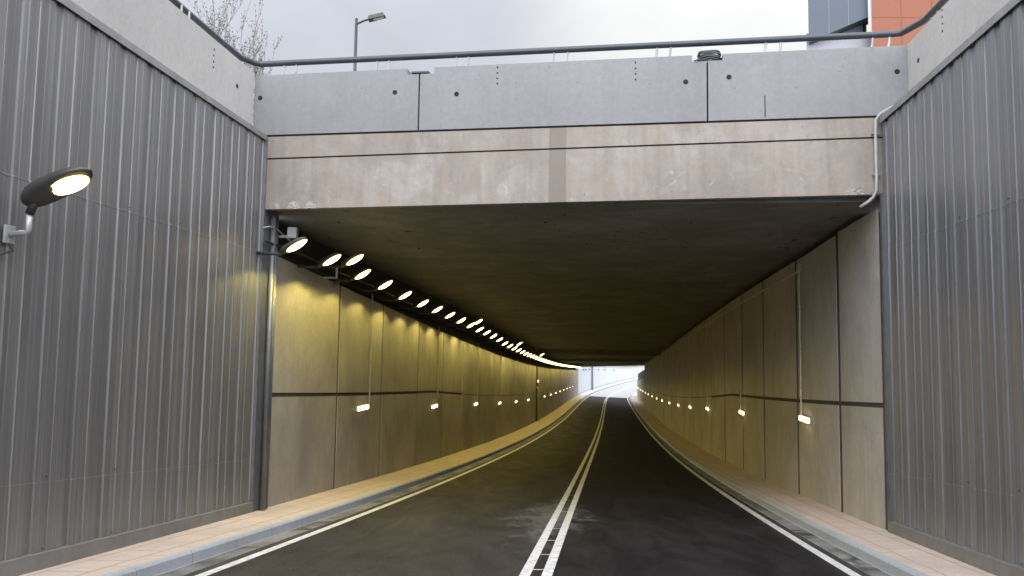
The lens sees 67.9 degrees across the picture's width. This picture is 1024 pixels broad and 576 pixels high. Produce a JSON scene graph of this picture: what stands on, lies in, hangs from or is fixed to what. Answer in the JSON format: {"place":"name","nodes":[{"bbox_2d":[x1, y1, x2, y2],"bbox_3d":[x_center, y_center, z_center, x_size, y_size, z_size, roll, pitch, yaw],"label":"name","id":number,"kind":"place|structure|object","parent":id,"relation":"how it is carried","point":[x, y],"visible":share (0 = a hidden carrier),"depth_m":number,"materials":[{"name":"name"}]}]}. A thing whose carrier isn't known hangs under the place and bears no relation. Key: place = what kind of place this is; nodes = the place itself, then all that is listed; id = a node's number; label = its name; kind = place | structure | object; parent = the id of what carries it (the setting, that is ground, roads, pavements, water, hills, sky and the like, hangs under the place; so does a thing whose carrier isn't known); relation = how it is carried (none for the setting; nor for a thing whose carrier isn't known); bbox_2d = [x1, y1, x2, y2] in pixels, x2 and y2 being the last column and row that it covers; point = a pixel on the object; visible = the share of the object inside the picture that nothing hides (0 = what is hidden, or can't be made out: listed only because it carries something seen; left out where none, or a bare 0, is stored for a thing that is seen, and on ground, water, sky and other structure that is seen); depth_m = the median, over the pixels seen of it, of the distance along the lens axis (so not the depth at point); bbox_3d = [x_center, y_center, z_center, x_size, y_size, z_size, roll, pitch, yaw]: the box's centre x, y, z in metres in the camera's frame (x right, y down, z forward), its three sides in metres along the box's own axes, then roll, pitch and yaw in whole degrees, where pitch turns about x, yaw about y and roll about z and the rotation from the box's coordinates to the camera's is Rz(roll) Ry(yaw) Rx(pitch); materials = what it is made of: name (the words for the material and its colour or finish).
{"place":"outdoors","nodes":[
{"label":"outdoors","id":0,"kind":"place"},
{"bbox_2d":[19,377,637,575],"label":"pavement","id":1,"kind":"structure","parent":0,"point":[100,564],"depth_m":11.11,"materials":[{"name":"beige concrete"}]},
{"bbox_2d":[0,0,278,575],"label":"retaining wall","id":2,"kind":"structure","parent":1,"relation":"on","point":[134,273],"depth_m":8.45,"materials":[{"name":"metal"}]},
{"bbox_2d":[0,166,92,255],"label":"wall lamp","id":3,"kind":"object","parent":2,"relation":"attached to","point":[51,187],"visible":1,"depth_m":6.58,"materials":[{"name":"black metal"}]},
{"bbox_2d":[259,215,290,510],"bbox_3d":[-3.834,1.173,12.292,0.090,4.648,1.120,0,-5,7],"label":"corner pipe","id":4,"kind":"object","parent":2,"relation":"attached to","point":[268,383],"visible":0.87,"depth_m":12.05,"materials":[{"name":"metal"}]},
{"bbox_2d":[256,237,306,255],"bbox_3d":[-3.678,-0.649,11.820,1.023,0.295,0.196,0,-5,7],"label":"wall lamp","id":5,"kind":"object","parent":2,"relation":"attached to","point":[294,244],"visible":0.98,"depth_m":11.74,"materials":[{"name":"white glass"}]},
{"bbox_2d":[278,227,297,239],"bbox_3d":[-3.833,-0.857,12.357,0.688,0.290,0.312,1,-5,0],"label":"junction box","id":6,"kind":"object","parent":2,"relation":"attached to","point":[292,233],"visible":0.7,"depth_m":12.40,"materials":[{"name":"grey metal"}]},
{"bbox_2d":[101,379,637,575],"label":"kerb","id":7,"kind":"structure","parent":1,"relation":"on","point":[162,565],"depth_m":10.16,"materials":[{"name":"concrete"}]},
{"bbox_2d":[257,223,577,509],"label":"tunnel wall","id":8,"kind":"structure","parent":1,"relation":"on","point":[325,436],"depth_m":18.43,"materials":[{"name":"concrete"}]},
{"bbox_2d":[297,252,340,268],"bbox_3d":[-3.520,-0.486,13.452,1.023,0.295,0.196,0,-5,7],"label":"wall lamp","id":9,"kind":"object","parent":8,"relation":"attached to","point":[329,259],"visible":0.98,"depth_m":13.37,"materials":[{"name":"white"}]},
{"bbox_2d":[324,268,339,284],"bbox_3d":[-3.599,-0.239,15.059,0.341,0.365,0.244,1,-5,0],"label":"security camera","id":10,"kind":"object","parent":8,"relation":"attached to","point":[336,281],"visible":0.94,"depth_m":15.14,"materials":[{"name":"black metal"}]},
{"bbox_2d":[310,252,363,267],"bbox_3d":[-3.231,-0.512,14.016,1.023,0.295,0.196,0,-5,7],"label":"wall lamp","id":11,"kind":"object","parent":8,"relation":"attached to","point":[352,259],"visible":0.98,"depth_m":13.93,"materials":[{"name":"white"}]},
{"bbox_2d":[328,267,370,281],"bbox_3d":[-3.335,-0.267,15.280,1.023,0.295,0.196,0,-5,7],"label":"wall lamp","id":12,"kind":"object","parent":8,"relation":"attached to","point":[361,273],"visible":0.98,"depth_m":15.19,"materials":[{"name":"white"}]},
{"bbox_2d":[356,294,372,411],"bbox_3d":[-3.357,1.452,17.425,0.084,2.688,0.930,0,-5,7],"label":"bulkhead light","id":13,"kind":"object","parent":8,"relation":"attached to","point":[362,407],"visible":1,"depth_m":17.79,"materials":[{"name":"white"}]},
{"bbox_2d":[348,279,391,291],"bbox_3d":[-3.161,-0.060,16.949,1.023,0.295,0.196,0,-5,7],"label":"wall lamp","id":14,"kind":"object","parent":8,"relation":"attached to","point":[383,284],"visible":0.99,"depth_m":16.87,"materials":[{"name":"white"}]},
{"bbox_2d":[371,290,411,301],"bbox_3d":[-2.969,0.186,18.735,1.023,0.295,0.196,0,-5,7],"label":"wall lamp","id":15,"kind":"object","parent":8,"relation":"attached to","point":[404,294],"visible":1,"depth_m":18.65,"materials":[{"name":"white"}]},
{"bbox_2d":[264,240,546,363],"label":"cable tray","id":16,"kind":"object","parent":8,"relation":"attached to","point":[324,274],"visible":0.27,"depth_m":17.67,"materials":[{"name":"metal"}]},
{"bbox_2d":[392,298,428,308],"bbox_3d":[-2.757,0.422,20.642,1.023,0.295,0.196,0,-5,7],"label":"wall lamp","id":17,"kind":"object","parent":8,"relation":"attached to","point":[421,302],"visible":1,"depth_m":20.57,"materials":[{"name":"white"}]},
{"bbox_2d":[409,305,442,314],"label":"wall lamp","id":18,"kind":"object","parent":8,"relation":"attached to","point":[435,309],"visible":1,"depth_m":22.39,"materials":[{"name":"white"}]},
{"bbox_2d":[430,326,439,408],"bbox_3d":[-2.505,2.591,24.959,0.084,2.688,0.930,0,-5,7],"label":"bulkhead light","id":19,"kind":"object","parent":8,"relation":"attached to","point":[432,406],"visible":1,"depth_m":25.31,"materials":[{"name":"white"}]},
{"bbox_2d":[424,311,454,319],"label":"wall lamp","id":20,"kind":"object","parent":8,"relation":"attached to","point":[449,314],"visible":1,"depth_m":24.30,"materials":[{"name":"white"}]},
{"bbox_2d":[437,316,465,324],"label":"wall lamp","id":21,"kind":"object","parent":8,"relation":"attached to","point":[461,319],"visible":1,"depth_m":26.25,"materials":[{"name":"white"}]},
{"bbox_2d":[448,321,474,328],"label":"wall lamp","id":22,"kind":"object","parent":8,"relation":"attached to","point":[470,324],"visible":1,"depth_m":28.15,"materials":[{"name":"white"}]},
{"bbox_2d":[456,318,482,324],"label":"wall lamp","id":23,"kind":"object","parent":8,"relation":"attached to","point":[477,321],"visible":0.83,"depth_m":28.36,"materials":[{"name":"white"}]},
{"bbox_2d":[458,326,483,332],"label":"wall lamp","id":24,"kind":"object","parent":8,"relation":"attached to","point":[478,329],"visible":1,"depth_m":30.11,"materials":[{"name":"white"}]},
{"bbox_2d":[473,343,478,405],"bbox_3d":[-1.538,3.732,32.894,0.084,2.688,0.930,0,-5,8],"label":"bulkhead light","id":25,"kind":"object","parent":8,"relation":"attached to","point":[475,403],"visible":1,"depth_m":33.24,"materials":[{"name":"white"}]},
{"bbox_2d":[467,329,490,335],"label":"wall lamp","id":26,"kind":"object","parent":8,"relation":"attached to","point":[485,332],"visible":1,"depth_m":31.93,"materials":[{"name":"white"}]},
{"bbox_2d":[475,333,496,338],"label":"wall lamp","id":27,"kind":"object","parent":8,"relation":"attached to","point":[492,335],"visible":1,"depth_m":33.82,"materials":[{"name":"white"}]},
{"bbox_2d":[481,337,502,342],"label":"wall lamp","id":28,"kind":"object","parent":8,"relation":"attached to","point":[498,339],"visible":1,"depth_m":35.70,"materials":[{"name":"white"}]},
{"bbox_2d":[488,341,507,345],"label":"wall lamp","id":29,"kind":"object","parent":8,"relation":"attached to","point":[504,343],"visible":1,"depth_m":37.58,"materials":[{"name":"white"}]},
{"bbox_2d":[494,343,512,348],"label":"wall lamp","id":30,"kind":"object","parent":8,"relation":"attached to","point":[509,345],"visible":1,"depth_m":39.46,"materials":[{"name":"white"}]},
{"bbox_2d":[499,346,517,350],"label":"wall lamp","id":31,"kind":"object","parent":8,"relation":"attached to","point":[514,347],"visible":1,"depth_m":41.35,"materials":[{"name":"white"}]},
{"bbox_2d":[537,387,538,420],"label":"drainpipe","id":32,"kind":"object","parent":8,"relation":"attached to","point":[538,405],"visible":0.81,"depth_m":60.40,"materials":[{"name":"plastic"}]},
{"bbox_2d":[576,366,643,394],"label":"retaining wall","id":33,"kind":"structure","parent":1,"relation":"on","point":[604,375],"depth_m":157.50,"materials":[{"name":"concrete"}]},
{"bbox_2d":[182,380,870,575],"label":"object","id":34,"kind":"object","parent":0,"point":[647,504],"depth_m":11.51,"materials":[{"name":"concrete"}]},
{"bbox_2d":[157,380,634,575],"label":"gutter","id":35,"kind":"object","parent":34,"relation":"on","point":[187,569],"visible":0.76,"depth_m":11.08,"materials":[{"name":"grey concrete"}]},
{"bbox_2d":[195,381,631,575],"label":"road marking","id":36,"kind":"structure","parent":34,"relation":"on","point":[225,566],"depth_m":11.13,"materials":[{"name":"paint"}]},
{"bbox_2d":[533,442,594,569],"bbox_3d":[2.215,5.436,23.364,0.174,2.543,32.921,0,-5,7],"label":"road marking","id":37,"kind":"object","parent":34,"relation":"on","point":[551,540],"visible":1,"depth_m":10.12,"materials":[{"name":"paint"}]},
{"bbox_2d":[519,384,636,575],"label":"road marking","id":38,"kind":"structure","parent":34,"relation":"on","point":[527,569],"depth_m":11.46,"materials":[{"name":"paint"}]},
{"bbox_2d":[541,385,634,575],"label":"road marking","id":39,"kind":"structure","parent":34,"relation":"on","point":[549,568],"depth_m":11.48,"materials":[{"name":"paint"}]},
{"bbox_2d":[627,391,860,575],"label":"road marking","id":40,"kind":"structure","parent":34,"relation":"on","point":[845,569],"depth_m":11.93,"materials":[{"name":"paint"}]},
{"bbox_2d":[629,393,890,575],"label":"gutter","id":41,"kind":"object","parent":34,"relation":"on","point":[862,565],"visible":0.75,"depth_m":11.82,"materials":[{"name":"grey concrete"}]},
{"bbox_2d":[614,365,643,366],"bbox_3d":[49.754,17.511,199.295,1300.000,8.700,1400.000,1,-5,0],"label":"ground","id":42,"kind":"structure","parent":0,"point":[629,366],"depth_m":204.90,"materials":[{"name":"grey"}]},
{"bbox_2d":[188,0,272,89],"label":"bare tree","id":43,"kind":"object","parent":42,"relation":"on","point":[219,25],"visible":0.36,"depth_m":24.79,"materials":[{"name":"brown plant"}]},
{"bbox_2d":[222,0,267,108],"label":"bare tree","id":44,"kind":"object","parent":42,"relation":"on","point":[251,47],"visible":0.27,"depth_m":24.37,"materials":[{"name":"brown plant"}]},
{"bbox_2d":[249,36,281,124],"bbox_3d":[-8.132,-4.931,24.794,1.612,6.760,2.115,1,-5,0],"label":"bare tree","id":45,"kind":"object","parent":42,"relation":"on","point":[262,69],"visible":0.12,"depth_m":24.68,"materials":[{"name":"brown plant"}]},
{"bbox_2d":[353,12,385,70],"bbox_3d":[-5.896,-6.147,30.879,1.485,10.210,0.329,-1,-5,20],"label":"street lamp","id":46,"kind":"object","parent":42,"relation":"on","point":[375,17],"visible":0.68,"depth_m":31.31,"materials":[{"name":"metal"}]},
{"bbox_2d":[253,45,908,366],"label":"overbridge","id":47,"kind":"object","parent":42,"relation":"on","point":[616,212],"visible":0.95,"depth_m":11.82,"materials":[{"name":"concrete"}]},
{"bbox_2d":[169,0,948,73],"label":"handrail","id":48,"kind":"object","parent":47,"relation":"on","point":[925,19],"visible":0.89,"depth_m":11.55,"materials":[{"name":"metal"}]},
{"bbox_2d":[694,50,720,63],"bbox_3d":[2.928,-3.459,11.421,0.430,0.169,0.294,1,-5,0],"label":"cable coil","id":49,"kind":"object","parent":47,"relation":"on","point":[710,55],"visible":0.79,"depth_m":11.31,"materials":[{"name":"grey metal"}]},
{"bbox_2d":[860,105,892,207],"bbox_3d":[5.264,-1.874,10.772,0.134,1.442,0.663,5,-6,-43],"label":"drainpipe","id":50,"kind":"object","parent":47,"relation":"attached to","point":[875,133],"visible":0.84,"depth_m":10.83,"materials":[{"name":"plastic"}]},
{"bbox_2d":[806,0,938,49],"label":"apartment building","id":51,"kind":"structure","parent":42,"relation":"on","point":[835,16],"depth_m":61.93,"materials":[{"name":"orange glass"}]},
{"bbox_2d":[631,392,996,575],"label":"pavement","id":52,"kind":"structure","parent":0,"point":[927,561],"depth_m":11.73,"materials":[{"name":"beige concrete"}]},
{"bbox_2d":[637,378,643,405],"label":"wall","id":53,"kind":"structure","parent":52,"relation":"on","point":[640,393],"depth_m":105.30,"materials":[{"name":"concrete"}]},
{"bbox_2d":[638,370,643,379],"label":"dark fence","id":54,"kind":"object","parent":53,"relation":"on","point":[641,375],"visible":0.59,"depth_m":103.59,"materials":[{"name":"grey metal"}]},
{"bbox_2d":[644,209,887,529],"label":"tunnel wall","id":55,"kind":"structure","parent":52,"relation":"on","point":[833,455],"depth_m":15.42,"materials":[{"name":"concrete"}]},
{"bbox_2d":[648,363,648,394],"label":"bulkhead light","id":56,"kind":"object","parent":55,"relation":"attached to","point":[648,378],"visible":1,"depth_m":82.82,"materials":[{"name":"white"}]},
{"bbox_2d":[669,350,670,403],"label":"bulkhead light","id":57,"kind":"object","parent":55,"relation":"attached to","point":[669,377],"visible":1,"depth_m":53.01,"materials":[{"name":"white"}]},
{"bbox_2d":[689,336,691,408],"bbox_3d":[9.004,4.244,38.405,0.084,3.660,0.750,0,-5,8],"label":"bulkhead light","id":58,"kind":"object","parent":55,"relation":"attached to","point":[690,406],"visible":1,"depth_m":38.76,"materials":[{"name":"white"}]},
{"bbox_2d":[706,325,709,410],"bbox_3d":[8.021,3.244,31.160,0.084,3.525,0.750,0,-5,8],"label":"bulkhead light","id":59,"kind":"object","parent":55,"relation":"attached to","point":[707,408],"visible":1,"depth_m":31.52,"materials":[{"name":"white plastic"}]},
{"bbox_2d":[645,264,800,364],"bbox_3d":[10.865,4.278,52.578,0.155,3.466,75.175,0,-5,8],"label":"wall conduit","id":60,"kind":"object","parent":55,"relation":"attached to","point":[798,267],"depth_m":20.52,"materials":[{"name":"grey metal"}]},
{"bbox_2d":[739,305,745,415],"bbox_3d":[6.867,2.114,22.722,0.084,3.328,0.750,0,-5,7],"label":"bulkhead light","id":61,"kind":"object","parent":55,"relation":"attached to","point":[742,412],"visible":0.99,"depth_m":23.01,"materials":[{"name":"white metal"}]},
{"bbox_2d":[798,271,811,424],"bbox_3d":[5.826,1.144,15.174,0.084,3.063,0.750,0,-5,7],"label":"bulkhead light","id":62,"kind":"object","parent":55,"relation":"attached to","point":[805,419],"visible":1,"depth_m":15.45,"materials":[{"name":"white metal"}]},
{"bbox_2d":[630,392,929,575],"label":"kerb","id":63,"kind":"structure","parent":52,"relation":"on","point":[882,562],"depth_m":10.80,"materials":[{"name":"concrete"}]},
{"bbox_2d":[879,0,1023,575],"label":"retaining wall","id":64,"kind":"structure","parent":52,"relation":"on","point":[952,224],"depth_m":8.45,"materials":[{"name":"metal"}]}
]}

